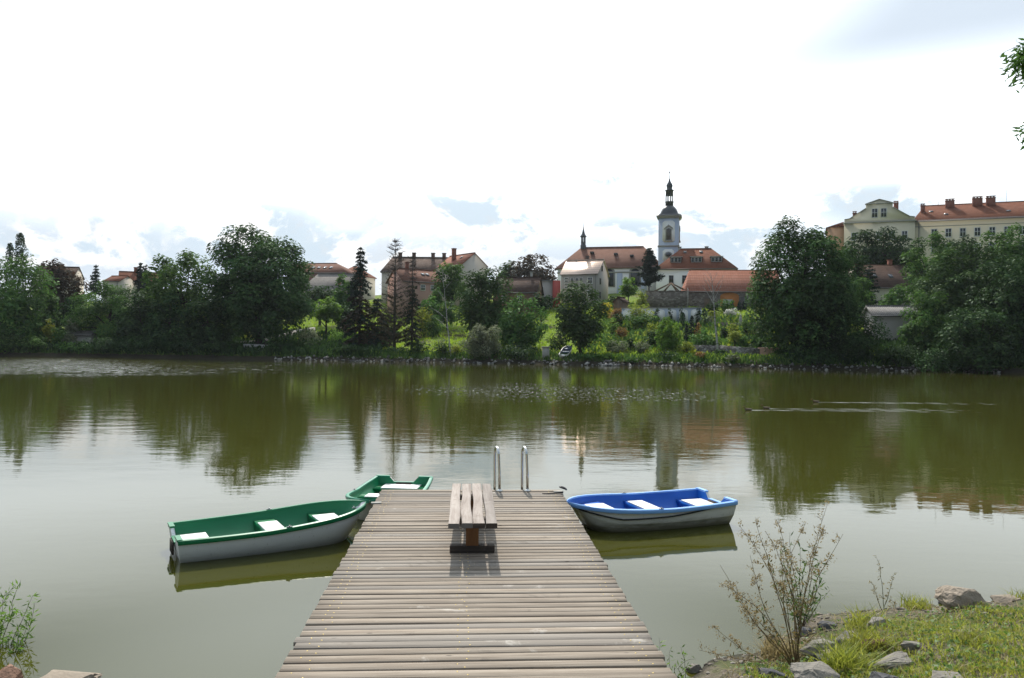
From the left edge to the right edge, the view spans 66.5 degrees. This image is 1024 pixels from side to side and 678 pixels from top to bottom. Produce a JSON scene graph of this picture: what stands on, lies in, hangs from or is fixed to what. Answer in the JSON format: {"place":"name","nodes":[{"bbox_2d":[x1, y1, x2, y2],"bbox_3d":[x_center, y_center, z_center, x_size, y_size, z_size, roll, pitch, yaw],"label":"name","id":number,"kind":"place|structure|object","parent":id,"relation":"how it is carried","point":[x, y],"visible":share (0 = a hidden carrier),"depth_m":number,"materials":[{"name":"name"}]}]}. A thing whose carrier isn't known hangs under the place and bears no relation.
{"place":"outdoors","nodes":[
{"label":"outdoors","id":0,"kind":"place"},
{"bbox_2d":[0,664,23,677],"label":"rock","id":1,"kind":"object","parent":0,"point":[10,671],"visible":1,"depth_m":6.79,"materials":[{"name":"brown stone"}]},
{"bbox_2d":[40,670,102,677],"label":"rock","id":2,"kind":"object","parent":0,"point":[62,674],"visible":1,"depth_m":6.96,"materials":[{"name":"grey stone"}]},
{"bbox_2d":[0,356,1023,677],"bbox_3d":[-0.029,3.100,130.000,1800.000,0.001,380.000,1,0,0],"label":"lake water","id":3,"kind":"structure","parent":0,"point":[110,468],"depth_m":17.85,"materials":[{"name":"green liquid"}]},
{"bbox_2d":[167,500,365,562],"bbox_3d":[-3.568,2.914,11.714,2.855,0.704,1.360,1,0,-30],"label":"rowing boat","id":4,"kind":"object","parent":3,"relation":"on","point":[303,526],"visible":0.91,"depth_m":11.54,"materials":[{"name":"plastic"}]},
{"bbox_2d":[345,475,432,519],"bbox_3d":[-2.242,2.967,14.202,1.300,0.624,2.575,1,0,5],"label":"rowing boat","id":5,"kind":"object","parent":3,"relation":"on","point":[368,491],"visible":0.37,"depth_m":14.99,"materials":[{"name":"plastic"}]},
{"bbox_2d":[275,490,676,677],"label":"wooden dock","id":6,"kind":"object","parent":3,"relation":"in","point":[538,593],"visible":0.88,"depth_m":7.62,"materials":[{"name":"brown wood"}]},
{"bbox_2d":[448,483,496,552],"bbox_3d":[-0.525,2.358,10.240,0.574,0.470,2.494,1,0,-3],"label":"wooden bench","id":7,"kind":"object","parent":6,"relation":"on","point":[472,520],"visible":1,"depth_m":9.52,"materials":[{"name":"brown wood"}]},
{"bbox_2d":[493,446,530,491],"bbox_3d":[-0.005,2.874,13.479,0.639,2.052,0.343,1,0,-3],"label":"swim ladder","id":8,"kind":"object","parent":6,"relation":"attached to","point":[499,469],"visible":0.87,"depth_m":13.39,"materials":[{"name":"metal"}]},
{"bbox_2d":[567,487,737,531],"bbox_3d":[2.263,3.000,13.274,2.871,0.644,1.400,1,0,-18],"label":"rowing boat","id":9,"kind":"object","parent":3,"relation":"on","point":[654,510],"visible":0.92,"depth_m":12.96,"materials":[{"name":"plastic"}]},
{"bbox_2d":[0,293,1023,373],"bbox_3d":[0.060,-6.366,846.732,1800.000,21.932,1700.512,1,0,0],"label":"hillside","id":10,"kind":"structure","parent":0,"point":[580,361],"depth_m":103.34,"materials":[{"name":"green plant"}]},
{"bbox_2d":[11,232,27,292],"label":"poplar","id":11,"kind":"object","parent":10,"relation":"on","point":[18,242],"visible":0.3,"depth_m":149.67,"materials":[{"name":"green plant"}]},
{"bbox_2d":[0,252,62,343],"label":"leafy tree","id":12,"kind":"object","parent":10,"relation":"on","point":[17,313],"visible":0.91,"depth_m":116.71,"materials":[{"name":"green plant"}]},
{"bbox_2d":[18,334,53,350],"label":"green shrub","id":13,"kind":"object","parent":10,"relation":"on","point":[32,341],"visible":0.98,"depth_m":112.82,"materials":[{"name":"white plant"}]},
{"bbox_2d":[42,292,60,327],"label":"tree","id":14,"kind":"object","parent":10,"relation":"on","point":[52,310],"visible":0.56,"depth_m":121.40,"materials":[{"name":"green plant"}]},
{"bbox_2d":[33,258,88,328],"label":"purple tree","id":15,"kind":"object","parent":10,"relation":"on","point":[64,283],"visible":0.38,"depth_m":139.13,"materials":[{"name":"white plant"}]},
{"bbox_2d":[57,297,82,328],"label":"tree","id":16,"kind":"object","parent":10,"relation":"on","point":[65,311],"visible":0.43,"depth_m":121.28,"materials":[{"name":"green plant"}]},
{"bbox_2d":[58,279,139,342],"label":"feathery tree","id":17,"kind":"object","parent":10,"relation":"on","point":[107,309],"visible":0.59,"depth_m":118.68,"materials":[{"name":"green plant"}]},
{"bbox_2d":[78,337,127,352],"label":"dark shrub","id":18,"kind":"object","parent":10,"relation":"on","point":[102,344],"visible":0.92,"depth_m":109.72,"materials":[{"name":"green plant"}]},
{"bbox_2d":[103,275,134,306],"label":"red house","id":19,"kind":"structure","parent":10,"relation":"on","point":[118,280],"depth_m":177.96,"materials":[{"name":"paint"}]},
{"bbox_2d":[112,291,160,345],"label":"feathery tree","id":20,"kind":"object","parent":10,"relation":"on","point":[133,325],"visible":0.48,"depth_m":113.05,"materials":[{"name":"green plant"}]},
{"bbox_2d":[138,253,179,304],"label":"leafy tree","id":21,"kind":"object","parent":10,"relation":"on","point":[149,276],"visible":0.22,"depth_m":125.52,"materials":[{"name":"green plant"}]},
{"bbox_2d":[141,291,197,347],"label":"leafy tree","id":22,"kind":"object","parent":10,"relation":"on","point":[166,332],"visible":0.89,"depth_m":109.80,"materials":[{"name":"green plant"}]},
{"bbox_2d":[143,248,221,341],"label":"leafy tree","id":23,"kind":"object","parent":10,"relation":"on","point":[192,293],"visible":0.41,"depth_m":114.28,"materials":[{"name":"green plant"}]},
{"bbox_2d":[184,289,236,345],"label":"leafy tree","id":24,"kind":"object","parent":10,"relation":"on","point":[211,330],"visible":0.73,"depth_m":110.30,"materials":[{"name":"green plant"}]},
{"bbox_2d":[194,222,316,344],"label":"chestnut tree","id":25,"kind":"object","parent":10,"relation":"on","point":[261,301],"visible":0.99,"depth_m":109.33,"materials":[{"name":"green plant"}]},
{"bbox_2d":[301,285,339,326],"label":"dark hedge tree","id":26,"kind":"object","parent":10,"relation":"on","point":[316,294],"visible":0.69,"depth_m":140.96,"materials":[{"name":"green plant"}]},
{"bbox_2d":[290,263,362,296],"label":"skylight house","id":27,"kind":"structure","parent":10,"relation":"on","point":[328,268],"depth_m":183.11,"materials":[{"name":"red tile"}]},
{"bbox_2d":[310,296,343,334],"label":"tree","id":28,"kind":"object","parent":10,"relation":"on","point":[325,313],"visible":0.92,"depth_m":121.22,"materials":[{"name":"green plant"}]},
{"bbox_2d":[300,273,361,310],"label":"grey roof house","id":29,"kind":"structure","parent":10,"relation":"on","point":[323,279],"depth_m":168.03,"materials":[{"name":"stone"}]},
{"bbox_2d":[332,303,355,332],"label":"tree","id":30,"kind":"object","parent":10,"relation":"on","point":[339,323],"visible":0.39,"depth_m":124.32,"materials":[{"name":"green plant"}]},
{"bbox_2d":[332,273,358,308],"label":"leafy tree","id":31,"kind":"object","parent":10,"relation":"on","point":[342,296],"visible":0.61,"depth_m":137.09,"materials":[{"name":"green plant"}]},
{"bbox_2d":[340,247,379,345],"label":"spruce","id":32,"kind":"object","parent":10,"relation":"on","point":[357,317],"visible":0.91,"depth_m":109.39,"materials":[{"name":"green plant"}]},
{"bbox_2d":[349,266,376,299],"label":"hip roof house","id":33,"kind":"structure","parent":10,"relation":"on","point":[370,278],"depth_m":195.34,"materials":[{"name":"beige paint"}]},
{"bbox_2d":[362,299,392,346],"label":"spruce","id":34,"kind":"object","parent":10,"relation":"on","point":[374,316],"visible":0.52,"depth_m":111.36,"materials":[{"name":"green plant"}]},
{"bbox_2d":[371,238,412,347],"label":"dead spruce","id":35,"kind":"object","parent":10,"relation":"on","point":[395,338],"visible":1,"depth_m":107.87,"materials":[{"name":"brown"}]},
{"bbox_2d":[403,255,422,349],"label":"dead spruce","id":36,"kind":"object","parent":10,"relation":"on","point":[410,316],"visible":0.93,"depth_m":108.85,"materials":[{"name":"brown"}]},
{"bbox_2d":[385,262,442,318],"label":"brick house","id":37,"kind":"structure","parent":10,"relation":"on","point":[425,288],"depth_m":153.66,"materials":[{"name":"red tile"}]},
{"bbox_2d":[380,252,447,302],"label":"terrace house","id":38,"kind":"structure","parent":10,"relation":"on","point":[432,262],"depth_m":174.69,"materials":[{"name":"tile"}]},
{"bbox_2d":[415,296,443,330],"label":"orchard tree","id":39,"kind":"object","parent":10,"relation":"on","point":[426,303],"visible":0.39,"depth_m":127.38,"materials":[{"name":"green plant"}]},
{"bbox_2d":[422,316,446,336],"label":"green shrub","id":40,"kind":"object","parent":10,"relation":"on","point":[433,329],"visible":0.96,"depth_m":119.54,"materials":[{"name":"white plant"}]},
{"bbox_2d":[435,301,456,328],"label":"tree","id":41,"kind":"object","parent":10,"relation":"on","point":[451,316],"visible":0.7,"depth_m":129.03,"materials":[{"name":"green plant"}]},
{"bbox_2d":[431,261,467,322],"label":"walnut tree","id":42,"kind":"object","parent":10,"relation":"on","point":[452,271],"visible":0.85,"depth_m":138.84,"materials":[{"name":"green plant"}]},
{"bbox_2d":[436,248,487,305],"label":"corner house","id":43,"kind":"structure","parent":10,"relation":"on","point":[471,261],"depth_m":167.47,"materials":[{"name":"beige tile"}]},
{"bbox_2d":[458,323,502,356],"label":"silver willow","id":44,"kind":"object","parent":10,"relation":"on","point":[478,342],"visible":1,"depth_m":98.33,"materials":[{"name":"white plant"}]},
{"bbox_2d":[454,265,513,338],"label":"leafy tree","id":45,"kind":"object","parent":10,"relation":"on","point":[485,313],"visible":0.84,"depth_m":111.49,"materials":[{"name":"green plant"}]},
{"bbox_2d":[0,344,1023,369],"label":"shore weeds","id":46,"kind":"object","parent":10,"relation":"on","point":[694,359],"visible":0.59,"depth_m":97.50,"materials":[{"name":"green plant"}]},
{"bbox_2d":[1,327,1023,367],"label":"undergrowth","id":47,"kind":"object","parent":10,"relation":"on","point":[326,346],"visible":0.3,"depth_m":106.32,"materials":[{"name":"green plant"}]},
{"bbox_2d":[495,343,537,357],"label":"dark shrub","id":48,"kind":"object","parent":10,"relation":"on","point":[513,352],"visible":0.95,"depth_m":97.62,"materials":[{"name":"green plant"}]},
{"bbox_2d":[493,272,543,317],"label":"brown house","id":49,"kind":"structure","parent":10,"relation":"on","point":[528,287],"depth_m":147.57,"materials":[{"name":"red brick"}]},
{"bbox_2d":[494,292,549,348],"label":"leafy tree","id":50,"kind":"object","parent":10,"relation":"on","point":[513,326],"visible":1,"depth_m":104.75,"materials":[{"name":"green plant"}]},
{"bbox_2d":[508,253,557,279],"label":"copper beech","id":51,"kind":"object","parent":10,"relation":"on","point":[524,269],"visible":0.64,"depth_m":203.01,"materials":[{"name":"brown plant"}]},
{"bbox_2d":[530,292,552,321],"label":"tree","id":52,"kind":"object","parent":10,"relation":"on","point":[544,302],"visible":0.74,"depth_m":131.44,"materials":[{"name":"green plant"}]},
{"bbox_2d":[542,280,559,306],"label":"flat roof annexe","id":53,"kind":"structure","parent":10,"relation":"on","point":[551,288],"depth_m":153.68,"materials":[{"name":"paint"}]},
{"bbox_2d":[552,280,609,352],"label":"cherry tree","id":54,"kind":"object","parent":10,"relation":"on","point":[580,324],"visible":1,"depth_m":97.54,"materials":[{"name":"green plant"}]},
{"bbox_2d":[560,256,609,303],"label":"grey house","id":55,"kind":"structure","parent":10,"relation":"on","point":[595,272],"depth_m":162.65,"materials":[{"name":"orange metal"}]},
{"bbox_2d":[555,171,681,293],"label":"church","id":56,"kind":"structure","parent":10,"relation":"on","point":[621,262],"depth_m":189.15,"materials":[{"name":"white paint"}]},
{"bbox_2d":[618,277,639,300],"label":"tree","id":57,"kind":"object","parent":10,"relation":"on","point":[627,290],"visible":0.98,"depth_m":157.27,"materials":[{"name":"green plant"}]},
{"bbox_2d":[274,355,1000,372],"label":"rubble","id":58,"kind":"object","parent":10,"relation":"on","point":[629,364],"visible":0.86,"depth_m":93.97,"materials":[{"name":"stone"}]},
{"bbox_2d":[623,313,660,325],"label":"green shrub","id":59,"kind":"object","parent":10,"relation":"on","point":[638,320],"visible":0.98,"depth_m":126.28,"materials":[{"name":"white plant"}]},
{"bbox_2d":[635,248,664,290],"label":"black pine","id":60,"kind":"object","parent":10,"relation":"on","point":[648,275],"visible":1,"depth_m":165.12,"materials":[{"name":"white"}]},
{"bbox_2d":[621,307,701,322],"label":"arcaded wall","id":61,"kind":"structure","parent":10,"relation":"on","point":[688,312],"depth_m":133.24,"materials":[{"name":"stone"}]},
{"bbox_2d":[645,291,688,307],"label":"stone wall","id":62,"kind":"structure","parent":10,"relation":"on","point":[664,299],"depth_m":147.19,"materials":[{"name":"grey stone"}]},
{"bbox_2d":[654,315,681,349],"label":"shrub","id":63,"kind":"object","parent":10,"relation":"on","point":[668,340],"visible":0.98,"depth_m":99.53,"materials":[{"name":"green plant"}]},
{"bbox_2d":[656,246,737,290],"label":"rectory","id":64,"kind":"structure","parent":10,"relation":"on","point":[678,265],"depth_m":175.06,"materials":[{"name":"red tile"}]},
{"bbox_2d":[692,345,759,354],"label":"retaining wall","id":65,"kind":"structure","parent":10,"relation":"on","point":[712,348],"depth_m":97.32,"materials":[{"name":"stone"}]},
{"bbox_2d":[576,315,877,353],"bbox_3d":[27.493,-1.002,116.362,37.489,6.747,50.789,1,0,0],"label":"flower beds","id":66,"kind":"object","parent":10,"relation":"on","point":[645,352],"visible":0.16,"depth_m":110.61,"materials":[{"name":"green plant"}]},
{"bbox_2d":[681,270,777,307],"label":"tiled barn","id":67,"kind":"structure","parent":10,"relation":"on","point":[735,283],"depth_m":149.38,"materials":[{"name":"tile"}]},
{"bbox_2d":[563,312,896,352],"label":"garden plants","id":68,"kind":"object","parent":10,"relation":"on","point":[722,338],"visible":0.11,"depth_m":116.61,"materials":[{"name":"green plant"}]},
{"bbox_2d":[744,215,863,355],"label":"oak tree","id":69,"kind":"object","parent":10,"relation":"on","point":[787,296],"visible":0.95,"depth_m":90.42,"materials":[{"name":"green plant"}]},
{"bbox_2d":[787,273,850,354],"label":"leafy tree","id":70,"kind":"object","parent":10,"relation":"on","point":[820,336],"visible":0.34,"depth_m":90.17,"materials":[{"name":"green plant"}]},
{"bbox_2d":[833,246,874,316],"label":"skyline tree","id":71,"kind":"object","parent":10,"relation":"on","point":[858,272],"visible":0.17,"depth_m":128.18,"materials":[{"name":"green plant"}]},
{"bbox_2d":[844,277,877,330],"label":"leafy tree","id":72,"kind":"object","parent":10,"relation":"on","point":[862,291],"visible":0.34,"depth_m":110.84,"materials":[{"name":"green plant"}]},
{"bbox_2d":[830,305,892,361],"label":"dark shrub","id":73,"kind":"object","parent":10,"relation":"on","point":[857,342],"visible":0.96,"depth_m":88.09,"materials":[{"name":"green plant"}]},
{"bbox_2d":[836,226,922,272],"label":"skyline tree","id":74,"kind":"object","parent":10,"relation":"on","point":[875,252],"visible":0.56,"depth_m":146.89,"materials":[{"name":"green plant"}]},
{"bbox_2d":[848,260,913,304],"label":"hillside house","id":75,"kind":"structure","parent":10,"relation":"on","point":[889,275],"depth_m":137.11,"materials":[{"name":"brown tile"}]},
{"bbox_2d":[861,305,916,339],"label":"garden shed","id":76,"kind":"structure","parent":10,"relation":"on","point":[892,319],"depth_m":103.87,"materials":[{"name":"metal"}]},
{"bbox_2d":[878,284,912,304],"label":"leafy tree","id":77,"kind":"object","parent":10,"relation":"on","point":[893,298],"visible":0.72,"depth_m":114.86,"materials":[{"name":"green plant"}]},
{"bbox_2d":[876,344,925,365],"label":"dark shrub","id":78,"kind":"object","parent":10,"relation":"on","point":[900,354],"visible":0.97,"depth_m":85.46,"materials":[{"name":"green plant"}]},
{"bbox_2d":[896,289,952,352],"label":"leafy tree","id":79,"kind":"object","parent":10,"relation":"on","point":[925,329],"visible":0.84,"depth_m":90.86,"materials":[{"name":"green plant"}]},
{"bbox_2d":[826,185,1023,277],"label":"school building","id":80,"kind":"structure","parent":10,"relation":"on","point":[977,217],"depth_m":187.51,"materials":[{"name":"beige paint"}]},
{"bbox_2d":[899,231,960,299],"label":"leafy tree","id":81,"kind":"object","parent":10,"relation":"on","point":[936,238],"visible":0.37,"depth_m":121.68,"materials":[{"name":"green plant"}]},
{"bbox_2d":[914,342,966,372],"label":"dark shrub","id":82,"kind":"object","parent":10,"relation":"on","point":[947,364],"visible":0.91,"depth_m":82.18,"materials":[{"name":"green plant"}]},
{"bbox_2d":[932,234,982,274],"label":"skyline tree","id":83,"kind":"object","parent":10,"relation":"on","point":[957,243],"visible":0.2,"depth_m":137.46,"materials":[{"name":"green plant"}]},
{"bbox_2d":[908,241,1016,346],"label":"ash tree","id":84,"kind":"object","parent":10,"relation":"on","point":[959,282],"visible":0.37,"depth_m":95.77,"materials":[{"name":"green plant"}]},
{"bbox_2d":[934,304,1022,372],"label":"shrub","id":85,"kind":"object","parent":10,"relation":"on","point":[977,352],"visible":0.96,"depth_m":81.72,"materials":[{"name":"green plant"}]},
{"bbox_2d":[960,252,1023,355],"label":"leafy tree","id":86,"kind":"object","parent":10,"relation":"on","point":[1011,305],"visible":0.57,"depth_m":86.91,"materials":[{"name":"green plant"}]},
{"bbox_2d":[974,222,1023,298],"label":"leafy tree","id":87,"kind":"object","parent":10,"relation":"on","point":[1011,248],"visible":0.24,"depth_m":111.14,"materials":[{"name":"green plant"}]},
{"bbox_2d":[0,0,1023,301],"label":"sky","id":88,"kind":"structure","parent":0,"point":[132,132],"materials":[{"name":"white"}]},
{"bbox_2d":[690,600,1023,677],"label":"bank","id":89,"kind":"structure","parent":0,"point":[715,672],"depth_m":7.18,"materials":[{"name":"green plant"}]},
{"bbox_2d":[0,579,40,653],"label":"willow shoot","id":90,"kind":"object","parent":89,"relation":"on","point":[8,620],"visible":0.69,"depth_m":7.80,"materials":[{"name":"green plant"}]},
{"bbox_2d":[698,499,841,667],"bbox_3d":[2.224,2.166,6.849,1.222,1.516,0.738,1,0,-11],"label":"dry weed","id":91,"kind":"object","parent":89,"relation":"on","point":[795,612],"visible":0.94,"depth_m":6.80,"materials":[{"name":"brown"}]},
{"bbox_2d":[745,622,817,661],"bbox_3d":[2.514,2.845,7.154,0.794,0.267,0.802,1,0,0],"label":"grass tuft","id":92,"kind":"object","parent":89,"relation":"on","point":[768,650],"visible":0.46,"depth_m":7.19,"materials":[{"name":"green"}]},
{"bbox_2d":[772,531,832,626],"bbox_3d":[2.969,2.571,7.997,0.577,1.030,1.335,1,0,25],"label":"leafy weed","id":93,"kind":"object","parent":89,"relation":"on","point":[814,602],"visible":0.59,"depth_m":8.11,"materials":[{"name":"green plant"}]},
{"bbox_2d":[789,661,840,677],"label":"rock","id":94,"kind":"object","parent":89,"relation":"on","point":[818,669],"visible":1,"depth_m":5.75,"materials":[{"name":"grey stone"}]},
{"bbox_2d":[799,638,833,657],"bbox_3d":[2.809,2.794,7.025,0.432,0.188,0.222,1,0,-28],"label":"rock","id":95,"kind":"object","parent":89,"relation":"on","point":[809,648],"visible":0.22,"depth_m":6.96,"materials":[{"name":"grey stone"}]},
{"bbox_2d":[792,625,897,675],"bbox_3d":[2.569,2.479,6.061,0.853,0.291,0.825,1,0,24],"label":"grass tuft","id":96,"kind":"object","parent":89,"relation":"on","point":[848,659],"visible":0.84,"depth_m":6.07,"materials":[{"name":"green plant"}]},
{"bbox_2d":[817,601,895,632],"bbox_3d":[3.292,2.595,7.279,0.678,0.242,0.603,1,0,-28],"label":"grass tuft","id":97,"kind":"object","parent":89,"relation":"on","point":[856,622],"visible":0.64,"depth_m":7.29,"materials":[{"name":"green plant"}]},
{"bbox_2d":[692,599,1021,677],"bbox_3d":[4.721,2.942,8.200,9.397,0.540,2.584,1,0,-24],"label":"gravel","id":98,"kind":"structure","parent":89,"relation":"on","point":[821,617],"depth_m":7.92,"materials":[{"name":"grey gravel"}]},
{"bbox_2d":[825,610,916,655],"bbox_3d":[3.011,2.531,6.635,0.815,0.266,0.705,1,0,22],"label":"grass tuft","id":99,"kind":"object","parent":89,"relation":"on","point":[866,633],"visible":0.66,"depth_m":6.62,"materials":[{"name":"green plant"}]},
{"bbox_2d":[736,601,1023,677],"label":"clover","id":100,"kind":"object","parent":89,"relation":"on","point":[960,657],"visible":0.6,"depth_m":6.39,"materials":[{"name":"green plant"}]},
{"bbox_2d":[869,651,914,673],"bbox_3d":[2.976,2.582,6.137,0.362,0.194,0.278,1,0,-13],"label":"rock","id":101,"kind":"object","parent":89,"relation":"on","point":[899,658],"visible":0.55,"depth_m":6.07,"materials":[{"name":"grey stone"}]},
{"bbox_2d":[894,590,936,610],"bbox_3d":[4.545,2.978,8.780,0.529,0.182,0.616,1,0,0],"label":"grass tuft","id":102,"kind":"object","parent":89,"relation":"on","point":[908,603],"visible":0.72,"depth_m":8.82,"materials":[{"name":"green plant"}]},
{"bbox_2d":[934,585,987,609],"bbox_3d":[4.705,2.732,8.129,0.543,0.283,0.352,1,0,7],"label":"rock","id":103,"kind":"object","parent":89,"relation":"on","point":[947,596],"visible":0.73,"depth_m":8.08,"materials":[{"name":"grey stone"}]},
{"bbox_2d":[937,620,1001,648],"bbox_3d":[3.693,2.400,6.259,0.456,0.146,0.509,1,0,-33],"label":"grass tuft","id":104,"kind":"object","parent":89,"relation":"on","point":[964,637],"visible":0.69,"depth_m":6.27,"materials":[{"name":"green plant"}]},
{"bbox_2d":[1000,38,1023,150],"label":"ash tree","id":105,"kind":"object","parent":89,"relation":"on","point":[1017,63],"visible":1,"depth_m":8.10,"materials":[{"name":"green plant"}]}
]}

